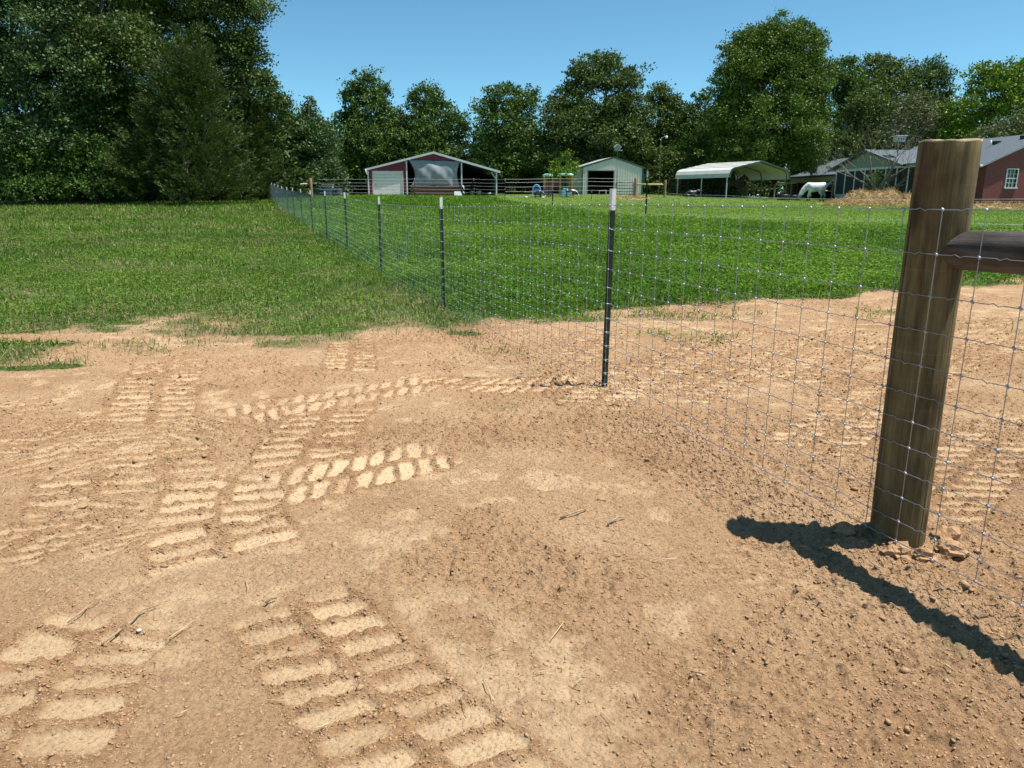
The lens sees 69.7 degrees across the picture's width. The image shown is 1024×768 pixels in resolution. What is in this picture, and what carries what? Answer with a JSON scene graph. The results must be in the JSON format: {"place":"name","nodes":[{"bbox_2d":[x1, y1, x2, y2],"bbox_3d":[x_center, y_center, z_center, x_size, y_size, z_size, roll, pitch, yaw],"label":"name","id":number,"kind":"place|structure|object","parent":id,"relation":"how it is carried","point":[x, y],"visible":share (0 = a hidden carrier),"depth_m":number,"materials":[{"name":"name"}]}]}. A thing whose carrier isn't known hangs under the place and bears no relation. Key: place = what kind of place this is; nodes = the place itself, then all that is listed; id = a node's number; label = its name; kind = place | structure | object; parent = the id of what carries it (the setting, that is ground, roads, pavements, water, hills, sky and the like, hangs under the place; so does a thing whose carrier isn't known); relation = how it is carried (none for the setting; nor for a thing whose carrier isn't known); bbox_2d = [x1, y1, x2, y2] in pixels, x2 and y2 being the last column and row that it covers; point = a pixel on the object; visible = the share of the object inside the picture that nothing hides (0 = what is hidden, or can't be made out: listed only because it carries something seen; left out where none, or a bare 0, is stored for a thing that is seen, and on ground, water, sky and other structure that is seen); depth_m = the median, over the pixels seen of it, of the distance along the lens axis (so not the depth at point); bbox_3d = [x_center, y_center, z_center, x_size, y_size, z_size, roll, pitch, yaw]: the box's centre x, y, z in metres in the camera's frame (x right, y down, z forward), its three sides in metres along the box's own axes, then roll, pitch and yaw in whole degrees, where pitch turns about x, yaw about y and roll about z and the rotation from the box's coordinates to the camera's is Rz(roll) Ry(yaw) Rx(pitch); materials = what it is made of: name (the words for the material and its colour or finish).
{"place":"outdoors","nodes":[
{"label":"outdoors","id":0,"kind":"place"},
{"bbox_2d":[0,196,529,383],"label":"grass","id":1,"kind":"structure","parent":0,"point":[76,210],"depth_m":12.88,"materials":[{"name":"green plant"}]},
{"bbox_2d":[0,194,1023,767],"bbox_3d":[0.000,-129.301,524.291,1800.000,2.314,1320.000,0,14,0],"label":"ground","id":2,"kind":"structure","parent":0,"point":[50,646],"depth_m":2.77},
{"bbox_2d":[0,136,82,204],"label":"understory tree","id":3,"kind":"object","parent":2,"relation":"on","point":[32,182],"visible":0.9,"depth_m":47.59,"materials":[{"name":"green plant"}]},
{"bbox_2d":[0,0,122,204],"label":"broadleaf tree","id":4,"kind":"object","parent":2,"relation":"on","point":[22,62],"visible":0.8,"depth_m":47.85,"materials":[{"name":"green plant"}]},
{"bbox_2d":[67,599,99,623],"bbox_3d":[-1.334,0.705,2.298,0.017,0.020,0.134,3,14,12],"label":"twig","id":5,"kind":"object","parent":2,"relation":"on","point":[81,611],"visible":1,"depth_m":2.27,"materials":[{"name":"wood"}]},
{"bbox_2d":[51,128,134,204],"bbox_3d":[-27.658,-14.275,48.710,5.756,5.310,3.778,9,17,33],"label":"understory tree","id":6,"kind":"object","parent":2,"relation":"on","point":[78,154],"visible":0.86,"depth_m":48.26,"materials":[{"name":"green plant"}]},
{"bbox_2d":[23,0,185,203],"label":"broadleaf tree","id":7,"kind":"object","parent":2,"relation":"on","point":[102,33],"visible":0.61,"depth_m":49.19,"materials":[{"name":"green plant"}]},
{"bbox_2d":[101,605,156,644],"bbox_3d":[-1.160,0.722,2.221,0.024,0.014,0.217,4,14,16],"label":"twig","id":8,"kind":"object","parent":2,"relation":"on","point":[118,631],"visible":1,"depth_m":2.22,"materials":[{"name":"wood"}]},
{"bbox_2d":[0,99,317,202],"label":"thicket","id":9,"kind":"object","parent":2,"relation":"on","point":[296,175],"visible":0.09,"depth_m":58.74,"materials":[{"name":"green plant"}]},
{"bbox_2d":[96,19,280,204],"bbox_3d":[-22.234,-17.516,48.027,12.394,12.330,7.940,7,16,27],"label":"cedar tree","id":10,"kind":"object","parent":2,"relation":"on","point":[177,182],"visible":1,"depth_m":47.57,"materials":[{"name":"green plant"}]},
{"bbox_2d":[117,0,299,201],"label":"oak tree","id":11,"kind":"object","parent":2,"relation":"on","point":[236,48],"visible":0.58,"depth_m":54.82,"materials":[{"name":"green plant"}]},
{"bbox_2d":[211,89,284,200],"bbox_3d":[-19.896,-17.588,54.733,5.444,8.247,5.145,-10,17,-34],"label":"cedar tree","id":12,"kind":"object","parent":2,"relation":"on","point":[268,180],"visible":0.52,"depth_m":54.57,"materials":[{"name":"green plant"}]},
{"bbox_2d":[265,596,276,603],"bbox_3d":[-0.769,0.686,2.343,0.010,0.019,0.043,12,18,39],"label":"twig","id":13,"kind":"object","parent":2,"relation":"on","point":[269,599],"visible":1,"depth_m":2.34,"materials":[{"name":"wood"}]},
{"bbox_2d":[308,178,312,196],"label":"wooden post","id":14,"kind":"object","parent":2,"relation":"on","point":[310,185],"visible":0.63,"depth_m":58.26,"materials":[{"name":"brown wood"}]},
{"bbox_2d":[279,188,342,195],"bbox_3d":[-17.170,-16.006,61.541,5.700,0.770,1.500,0,14,0],"label":"covered trailer","id":15,"kind":"object","parent":2,"relation":"on","point":[321,192],"visible":0.21,"depth_m":60.81,"materials":[{"name":"metal"}]},
{"bbox_2d":[324,185,333,195],"bbox_3d":[-15.194,-16.029,61.072,0.760,1.030,0.680,0,14,0],"label":"plastic bin","id":16,"kind":"object","parent":15,"relation":"on","point":[328,190],"visible":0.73,"depth_m":60.77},
{"bbox_2d":[309,190,312,230],"bbox_3d":[-6.904,-5.902,25.297,0.059,1.472,0.048,-5,15,-19],"label":"steel post","id":17,"kind":"object","parent":2,"relation":"on","point":[311,208],"visible":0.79,"depth_m":25.26,"materials":[{"name":"metal"}]},
{"bbox_2d":[269,107,353,193],"bbox_3d":[-17.824,-19.981,63.387,8.547,8.137,6.627,0,14,0],"label":"bushy tree","id":18,"kind":"object","parent":2,"relation":"on","point":[328,161],"visible":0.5,"depth_m":62.66,"materials":[{"name":"green plant"}]},
{"bbox_2d":[290,95,345,166],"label":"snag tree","id":19,"kind":"object","parent":2,"relation":"on","point":[312,103],"visible":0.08,"depth_m":73.69,"materials":[{"name":"green plant"}]},
{"bbox_2d":[324,191,326,236],"bbox_3d":[-5.383,-4.819,21.247,0.059,1.472,0.048,-4,15,-19],"label":"steel post","id":20,"kind":"object","parent":2,"relation":"on","point":[325,212],"visible":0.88,"depth_m":21.22,"materials":[{"name":"metal"}]},
{"bbox_2d":[344,192,347,246],"bbox_3d":[-3.883,-3.728,17.206,0.059,1.472,0.048,-5,14,-19],"label":"steel post","id":21,"kind":"object","parent":2,"relation":"on","point":[345,218],"visible":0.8,"depth_m":17.17,"materials":[{"name":"metal"}]},
{"bbox_2d":[336,140,381,194],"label":"bush","id":22,"kind":"object","parent":2,"relation":"on","point":[358,190],"visible":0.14,"depth_m":78.80,"materials":[{"name":"green plant"}]},
{"bbox_2d":[329,64,404,193],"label":"broadleaf tree","id":23,"kind":"object","parent":2,"relation":"on","point":[371,99],"visible":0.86,"depth_m":75.88,"materials":[{"name":"green plant"}]},
{"bbox_2d":[353,144,401,194],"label":"bush","id":24,"kind":"object","parent":2,"relation":"on","point":[361,182],"visible":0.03,"depth_m":79.57,"materials":[{"name":"green plant"}]},
{"bbox_2d":[377,196,381,273],"bbox_3d":[-2.364,-2.599,13.164,0.059,1.472,0.047,-5,15,-19],"label":"steel post","id":25,"kind":"object","parent":2,"relation":"on","point":[379,227],"visible":0.82,"depth_m":13.13,"materials":[{"name":"metal"}]},
{"bbox_2d":[374,104,416,165],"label":"vine tree","id":26,"kind":"object","parent":2,"relation":"on","point":[403,121],"visible":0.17,"depth_m":78.39,"materials":[{"name":"green plant"}]},
{"bbox_2d":[319,179,504,196],"bbox_3d":[-7.995,-15.897,59.624,15.267,1.441,1.728,2,14,8],"label":"rail fence","id":27,"kind":"object","parent":2,"relation":"on","point":[415,182],"visible":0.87,"depth_m":59.65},
{"bbox_2d":[388,78,475,163],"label":"broadleaf tree","id":28,"kind":"object","parent":2,"relation":"on","point":[429,131],"visible":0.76,"depth_m":75.80,"materials":[{"name":"green plant"}]},
{"bbox_2d":[365,152,499,195],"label":"red barn","id":29,"kind":"structure","parent":2,"relation":"on","point":[429,169],"depth_m":66.29,"materials":[{"name":"metal"}]},
{"bbox_2d":[373,172,402,195],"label":"roll door","id":30,"kind":"structure","parent":29,"relation":"in","point":[393,185],"depth_m":66.03,"materials":[{"name":"metal"}]},
{"bbox_2d":[410,186,459,195],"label":"stack","id":31,"kind":"object","parent":2,"relation":"on","point":[435,190],"visible":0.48,"depth_m":66.26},
{"bbox_2d":[438,197,445,306],"bbox_3d":[-0.863,-1.557,9.108,0.059,1.472,0.047,-5,15,-19],"label":"steel post","id":32,"kind":"object","parent":2,"relation":"on","point":[441,240],"visible":0.8,"depth_m":9.07,"materials":[{"name":"metal"}]},
{"bbox_2d":[462,117,491,171],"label":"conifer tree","id":33,"kind":"object","parent":2,"relation":"on","point":[470,138],"visible":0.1,"depth_m":79.34,"materials":[{"name":"green plant"}]},
{"bbox_2d":[454,145,499,191],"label":"bush","id":34,"kind":"object","parent":2,"relation":"on","point":[471,157],"visible":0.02,"depth_m":78.94,"materials":[{"name":"green plant"}]},
{"bbox_2d":[475,145,523,193],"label":"bush","id":35,"kind":"object","parent":2,"relation":"on","point":[499,189],"visible":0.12,"depth_m":79.50,"materials":[{"name":"green plant"}]},
{"bbox_2d":[20,101,993,196],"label":"wood","id":36,"kind":"object","parent":2,"relation":"on","point":[769,185],"visible":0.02,"depth_m":94.42,"materials":[{"name":"green wood"}]},
{"bbox_2d":[462,80,556,193],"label":"broadleaf tree","id":37,"kind":"object","parent":2,"relation":"on","point":[516,104],"visible":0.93,"depth_m":74.84,"materials":[{"name":"green plant"}]},
{"bbox_2d":[2,318,1020,756],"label":"straw bits","id":38,"kind":"object","parent":2,"relation":"on","point":[466,552],"visible":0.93,"depth_m":2.65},
{"bbox_2d":[0,297,1023,767],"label":"soil crumbs","id":39,"kind":"object","parent":2,"relation":"on","point":[700,673],"visible":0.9,"depth_m":2.63,"materials":[{"name":"soil"}]},
{"bbox_2d":[505,149,547,193],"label":"bush","id":40,"kind":"object","parent":2,"relation":"on","point":[527,186],"visible":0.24,"depth_m":78.89,"materials":[{"name":"green plant"}]},
{"bbox_2d":[532,184,540,196],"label":"play arch","id":41,"kind":"structure","parent":2,"relation":"on","point":[533,189],"depth_m":61.22,"materials":[{"name":"blue plastic"}]},
{"bbox_2d":[534,190,545,196],"bbox_3d":[2.225,-15.344,59.358,1.087,0.578,0.354,8,16,29],"label":"goat","id":42,"kind":"object","parent":2,"relation":"on","point":[538,192],"visible":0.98,"depth_m":59.23},
{"bbox_2d":[527,142,574,193],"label":"bush","id":43,"kind":"object","parent":2,"relation":"on","point":[554,190],"visible":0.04,"depth_m":78.83,"materials":[{"name":"green plant"}]},
{"bbox_2d":[542,173,573,195],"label":"play house","id":44,"kind":"structure","parent":2,"relation":"on","point":[551,184],"depth_m":62.35,"materials":[{"name":"beige plastic"}]},
{"bbox_2d":[547,149,582,187],"bbox_3d":[4.501,-17.978,62.751,3.232,4.140,2.974,0,14,0],"label":"sapling","id":45,"kind":"object","parent":2,"relation":"on","point":[568,169],"visible":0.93,"depth_m":62.67,"materials":[{"name":"green plant"}]},
{"bbox_2d":[565,189,578,196],"bbox_3d":[4.848,-15.404,59.397,1.201,0.639,0.391,2,14,8],"label":"goat","id":46,"kind":"object","parent":2,"relation":"on","point":[571,191],"visible":0.88,"depth_m":59.25},
{"bbox_2d":[560,508,585,517],"bbox_3d":[0.249,0.521,2.972,0.136,0.013,0.011,-9,17,-33],"label":"twig","id":47,"kind":"object","parent":2,"relation":"on","point":[572,513],"visible":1,"depth_m":2.96,"materials":[{"name":"wood"}]},
{"bbox_2d":[525,48,661,182],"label":"oak tree","id":48,"kind":"object","parent":2,"relation":"on","point":[606,117],"visible":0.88,"depth_m":73.56,"materials":[{"name":"green plant"}]},
{"bbox_2d":[569,157,645,194],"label":"metal shed","id":49,"kind":"structure","parent":2,"relation":"on","point":[604,168],"depth_m":66.40,"materials":[{"name":"grey"}]},
{"bbox_2d":[600,189,616,386],"bbox_3d":[0.658,-0.574,5.025,0.059,1.472,0.048,-5,16,-19],"label":"steel post","id":50,"kind":"object","parent":2,"relation":"on","point":[610,243],"visible":0.89,"depth_m":5.00,"materials":[{"name":"metal"}]},
{"bbox_2d":[607,516,626,524],"bbox_3d":[0.417,0.537,2.922,0.117,0.018,0.009,-13,19,-42],"label":"twig","id":51,"kind":"object","parent":2,"relation":"on","point":[608,523],"visible":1,"depth_m":2.91,"materials":[{"name":"wood"}]},
{"bbox_2d":[613,144,621,193],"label":"bird house","id":52,"kind":"structure","parent":2,"relation":"on","point":[617,147],"depth_m":64.06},
{"bbox_2d":[615,182,633,191],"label":"tube gate","id":53,"kind":"structure","parent":2,"relation":"on","point":[625,185],"depth_m":60.80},
{"bbox_2d":[616,195,654,199],"bbox_3d":[9.365,-14.407,56.898,4.112,0.811,2.651,0,14,0],"label":"hay pile","id":54,"kind":"object","parent":2,"relation":"on","point":[630,197],"visible":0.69,"depth_m":56.58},
{"bbox_2d":[634,178,636,195],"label":"wooden post","id":55,"kind":"object","parent":2,"relation":"on","point":[635,186],"visible":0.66,"depth_m":59.71,"materials":[{"name":"brown wood"}]},
{"bbox_2d":[269,185,1023,607],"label":"woven wire fence","id":56,"kind":"object","parent":2,"relation":"on","point":[395,231],"visible":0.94,"depth_m":3.66,"materials":[{"name":"metal"}]},
{"bbox_2d":[645,171,647,214],"bbox_3d":[4.831,-6.734,26.398,0.060,1.760,0.071,0,14,0],"label":"steel post","id":57,"kind":"object","parent":2,"relation":"on","point":[646,193],"visible":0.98,"depth_m":26.37,"materials":[{"name":"metal"}]},
{"bbox_2d":[625,143,673,194],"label":"bush","id":58,"kind":"object","parent":2,"relation":"on","point":[651,166],"visible":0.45,"depth_m":75.18,"materials":[{"name":"green plant"}]},
{"bbox_2d":[630,79,691,193],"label":"broadleaf tree","id":59,"kind":"object","parent":2,"relation":"on","point":[666,103],"visible":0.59,"depth_m":77.91,"materials":[{"name":"green plant"}]},
{"bbox_2d":[658,136,667,193],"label":"yard lamp","id":60,"kind":"object","parent":2,"relation":"on","point":[666,137],"visible":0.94,"depth_m":65.16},
{"bbox_2d":[663,180,666,197],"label":"wooden post","id":61,"kind":"object","parent":2,"relation":"on","point":[664,191],"visible":0.73,"depth_m":59.74,"materials":[{"name":"brown wood"}]},
{"bbox_2d":[648,143,697,195],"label":"bush","id":62,"kind":"object","parent":2,"relation":"on","point":[681,163],"visible":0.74,"depth_m":74.99,"materials":[{"name":"green plant"}]},
{"bbox_2d":[668,178,683,191],"bbox_3d":[14.014,-16.826,62.818,1.338,1.449,0.053,0,14,0],"label":"corral panel","id":63,"kind":"object","parent":2,"relation":"on","point":[676,182],"visible":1,"depth_m":62.72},
{"bbox_2d":[654,86,718,171],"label":"broadleaf tree","id":64,"kind":"object","parent":2,"relation":"on","point":[700,139],"visible":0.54,"depth_m":76.93,"materials":[{"name":"green plant"}]},
{"bbox_2d":[683,179,698,195],"bbox_3d":[15.279,-16.795,62.818,1.296,1.453,0.053,0,14,0],"label":"corral panel","id":65,"kind":"object","parent":2,"relation":"on","point":[691,185],"visible":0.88,"depth_m":62.76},
{"bbox_2d":[684,189,700,196],"bbox_3d":[15.131,-15.949,61.530,1.382,0.653,0.770,0,14,0],"label":"calf","id":66,"kind":"object","parent":2,"relation":"on","point":[689,192],"visible":0.88,"depth_m":61.29},
{"bbox_2d":[676,146,727,195],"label":"bush","id":67,"kind":"object","parent":2,"relation":"on","point":[700,160],"visible":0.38,"depth_m":75.10,"materials":[{"name":"green plant"}]},
{"bbox_2d":[698,179,713,196],"bbox_3d":[16.543,-16.759,62.818,1.339,1.461,0.053,0,14,0],"label":"corral panel","id":68,"kind":"object","parent":2,"relation":"on","point":[700,188],"visible":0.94,"depth_m":62.71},
{"bbox_2d":[712,180,729,196],"bbox_3d":[17.724,-16.578,62.318,1.553,1.489,0.053,13,19,43],"label":"corral panel","id":69,"kind":"object","parent":2,"relation":"on","point":[722,186],"visible":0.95,"depth_m":62.22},
{"bbox_2d":[705,145,757,196],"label":"bush","id":70,"kind":"object","parent":2,"relation":"on","point":[730,190],"visible":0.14,"depth_m":75.29,"materials":[{"name":"green plant"}]},
{"bbox_2d":[675,160,789,197],"bbox_3d":[19.332,-17.541,64.379,8.680,3.670,5.650,-11,17,-36],"label":"carport","id":71,"kind":"object","parent":2,"relation":"on","point":[758,170],"visible":0.96,"depth_m":63.59,"materials":[{"name":"metal"}]},
{"bbox_2d":[720,174,748,197],"bbox_3d":[19.395,-17.372,64.308,3.112,2.051,0.852,-5,15,-19],"label":"horse","id":72,"kind":"object","parent":2,"relation":"on","point":[735,184],"visible":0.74,"depth_m":64.00},
{"bbox_2d":[735,180,750,196],"bbox_3d":[19.767,-16.635,62.818,0.053,1.443,2.859,13,19,41],"label":"corral panel","id":73,"kind":"object","parent":2,"relation":"on","point":[744,187],"visible":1,"depth_m":63.09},
{"bbox_2d":[750,181,770,196],"bbox_3d":[21.946,-17.096,64.818,3.239,1.462,0.053,-11,18,-39],"label":"corral panel","id":74,"kind":"object","parent":2,"relation":"on","point":[761,188],"visible":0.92,"depth_m":64.84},
{"bbox_2d":[512,190,1016,224],"bbox_3d":[5.047,-8.693,34.477,7.151,1.543,43.084,-6,15,-23],"label":"electric fence","id":75,"kind":"object","parent":2,"relation":"on","point":[779,198],"visible":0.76,"depth_m":22.89,"materials":[{"name":"metal"}]},
{"bbox_2d":[691,7,844,197],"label":"elm tree","id":76,"kind":"object","parent":2,"relation":"on","point":[769,53],"visible":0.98,"depth_m":67.93,"materials":[{"name":"green plant"}]},
{"bbox_2d":[770,182,797,195],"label":"corral panel","id":77,"kind":"object","parent":2,"relation":"on","point":[784,186],"visible":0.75,"depth_m":65.76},
{"bbox_2d":[777,194,790,200],"bbox_3d":[22.491,-15.468,60.940,1.100,0.500,1.100,0,14,0],"label":"trough","id":78,"kind":"object","parent":2,"relation":"on","point":[785,197],"visible":0.87,"depth_m":60.54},
{"bbox_2d":[789,195,797,199],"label":"trough","id":79,"kind":"object","parent":2,"relation":"on","point":[792,197],"visible":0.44,"depth_m":65.05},
{"bbox_2d":[780,149,838,198],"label":"bush","id":80,"kind":"object","parent":2,"relation":"on","point":[793,171],"visible":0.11,"depth_m":75.13,"materials":[{"name":"green plant"}]},
{"bbox_2d":[797,183,831,197],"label":"corral panel","id":81,"kind":"object","parent":2,"relation":"on","point":[813,192],"visible":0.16,"depth_m":69.82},
{"bbox_2d":[797,179,834,200],"bbox_3d":[26.031,-16.550,62.783,3.292,1.802,0.852,-1,14,-4],"label":"horse","id":82,"kind":"object","parent":2,"relation":"on","point":[820,187],"visible":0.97,"depth_m":62.52},
{"bbox_2d":[667,193,1011,206],"bbox_3d":[21.310,-12.620,50.326,24.026,1.062,1.094,13,19,42],"label":"wire fence","id":83,"kind":"object","parent":2,"relation":"on","point":[809,198],"visible":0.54,"depth_m":52.80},
{"bbox_2d":[831,521,857,537],"bbox_3d":[1.327,0.589,2.928,0.101,0.082,0.099,11,18,39],"label":"soil clod","id":84,"kind":"object","parent":2,"relation":"on","point":[847,529],"visible":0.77,"depth_m":2.90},
{"bbox_2d":[820,52,872,158],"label":"broadleaf tree","id":85,"kind":"object","parent":2,"relation":"on","point":[849,78],"visible":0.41,"depth_m":81.02,"materials":[{"name":"green plant"}]},
{"bbox_2d":[818,186,910,205],"bbox_3d":[24.643,-12.638,49.895,8.002,1.783,4.768,0,14,0],"label":"hay pile","id":86,"kind":"object","parent":2,"relation":"on","point":[859,196],"visible":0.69,"depth_m":49.28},
{"bbox_2d":[823,82,911,160],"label":"broadleaf tree","id":87,"kind":"object","parent":2,"relation":"on","point":[880,108],"visible":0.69,"depth_m":74.69,"materials":[{"name":"green plant"}]},
{"bbox_2d":[811,101,937,190],"bbox_3d":[27.134,-17.072,54.277,10.662,7.756,6.403,0,14,0],"label":"bare tree","id":88,"kind":"object","parent":2,"relation":"on","point":[882,184],"visible":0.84,"depth_m":54.12,"materials":[{"name":"grey plant"}]},
{"bbox_2d":[851,51,936,133],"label":"broadleaf tree","id":89,"kind":"object","parent":2,"relation":"on","point":[884,70],"visible":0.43,"depth_m":84.17,"materials":[{"name":"green plant"}]},
{"bbox_2d":[879,541,910,560],"bbox_3d":[1.430,0.630,2.745,0.122,0.088,0.097,0,14,0],"label":"soil clod","id":90,"kind":"object","parent":2,"relation":"on","point":[897,550],"visible":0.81,"depth_m":2.72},
{"bbox_2d":[892,135,907,156],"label":"bird house","id":91,"kind":"structure","parent":2,"relation":"on","point":[901,139],"depth_m":55.60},
{"bbox_2d":[790,135,1023,204],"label":"brick house","id":92,"kind":"structure","parent":2,"relation":"on","point":[1000,178],"depth_m":54.14,"materials":[{"name":"red"}]},
{"bbox_2d":[1003,168,1018,188],"bbox_3d":[35.281,-14.506,51.909,1.050,1.370,0.200,-2,14,-10],"label":"window","id":93,"kind":"structure","parent":92,"relation":"in","point":[1011,173],"depth_m":51.95,"materials":[{"name":"white glass"}]},
{"bbox_2d":[877,89,958,149],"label":"scrub tree","id":94,"kind":"object","parent":2,"relation":"on","point":[931,113],"visible":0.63,"depth_m":73.14,"materials":[{"name":"green plant"}]},
{"bbox_2d":[869,138,982,548],"bbox_3d":[1.504,-0.042,2.719,0.203,1.644,0.197,-6,15,-22],"label":"wooden post","id":95,"kind":"object","parent":2,"relation":"on","point":[946,173],"visible":0.94,"depth_m":2.62,"materials":[{"name":"brown wood"}]},
{"bbox_2d":[942,230,1023,274],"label":"brace rail","id":96,"kind":"object","parent":95,"relation":"attached to","point":[999,245],"visible":0.88,"depth_m":2.38,"materials":[{"name":"brown wood"}]},
{"bbox_2d":[913,547,938,561],"bbox_3d":[1.522,0.640,2.706,0.083,0.073,0.074,1,14,6],"label":"soil clod","id":97,"kind":"object","parent":2,"relation":"on","point":[926,551],"visible":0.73,"depth_m":2.69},
{"bbox_2d":[899,52,963,144],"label":"broadleaf tree","id":98,"kind":"object","parent":2,"relation":"on","point":[941,72],"visible":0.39,"depth_m":85.12,"materials":[{"name":"green plant"}]},
{"bbox_2d":[928,525,960,541],"bbox_3d":[1.665,0.606,2.822,0.113,0.119,0.122,1,14,6],"label":"soil clod","id":99,"kind":"object","parent":2,"relation":"on","point":[944,533],"visible":0.51,"depth_m":2.81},
{"bbox_2d":[935,540,969,559],"bbox_3d":[1.638,0.626,2.733,0.115,0.087,0.095,5,15,19],"label":"soil clod","id":100,"kind":"object","parent":2,"relation":"on","point":[946,552],"visible":0.88,"depth_m":2.71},
{"bbox_2d":[928,55,1023,139],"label":"maple tree","id":101,"kind":"object","parent":2,"relation":"on","point":[998,77],"visible":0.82,"depth_m":70.91,"materials":[{"name":"green plant"}]},
{"bbox_2d":[961,104,1023,138],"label":"scrub tree","id":102,"kind":"object","parent":2,"relation":"on","point":[998,130],"visible":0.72,"depth_m":66.12,"materials":[{"name":"green plant"}]},
{"bbox_2d":[973,201,1023,209],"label":"hay pile","id":103,"kind":"object","parent":2,"relation":"on","point":[1004,205],"visible":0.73,"depth_m":41.34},
{"bbox_2d":[0,0,1023,195],"label":"sky","id":104,"kind":"structure","parent":0,"point":[466,46],"materials":[{"name":"blue"}]},
{"bbox_2d":[270,193,1023,363],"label":"grass","id":105,"kind":"structure","parent":0,"point":[845,259],"depth_m":15.45,"materials":[{"name":"green plant"}]},
{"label":"steel post","id":106,"kind":"object","parent":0,"visible":0},
{"bbox_2d":[505,178,633,195],"bbox_3d":[4.571,-15.912,59.441,10.722,1.452,1.370,-3,14,-11],"label":"wire fence","id":107,"kind":"object","parent":106,"relation":"attached to","point":[573,186],"visible":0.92,"depth_m":59.64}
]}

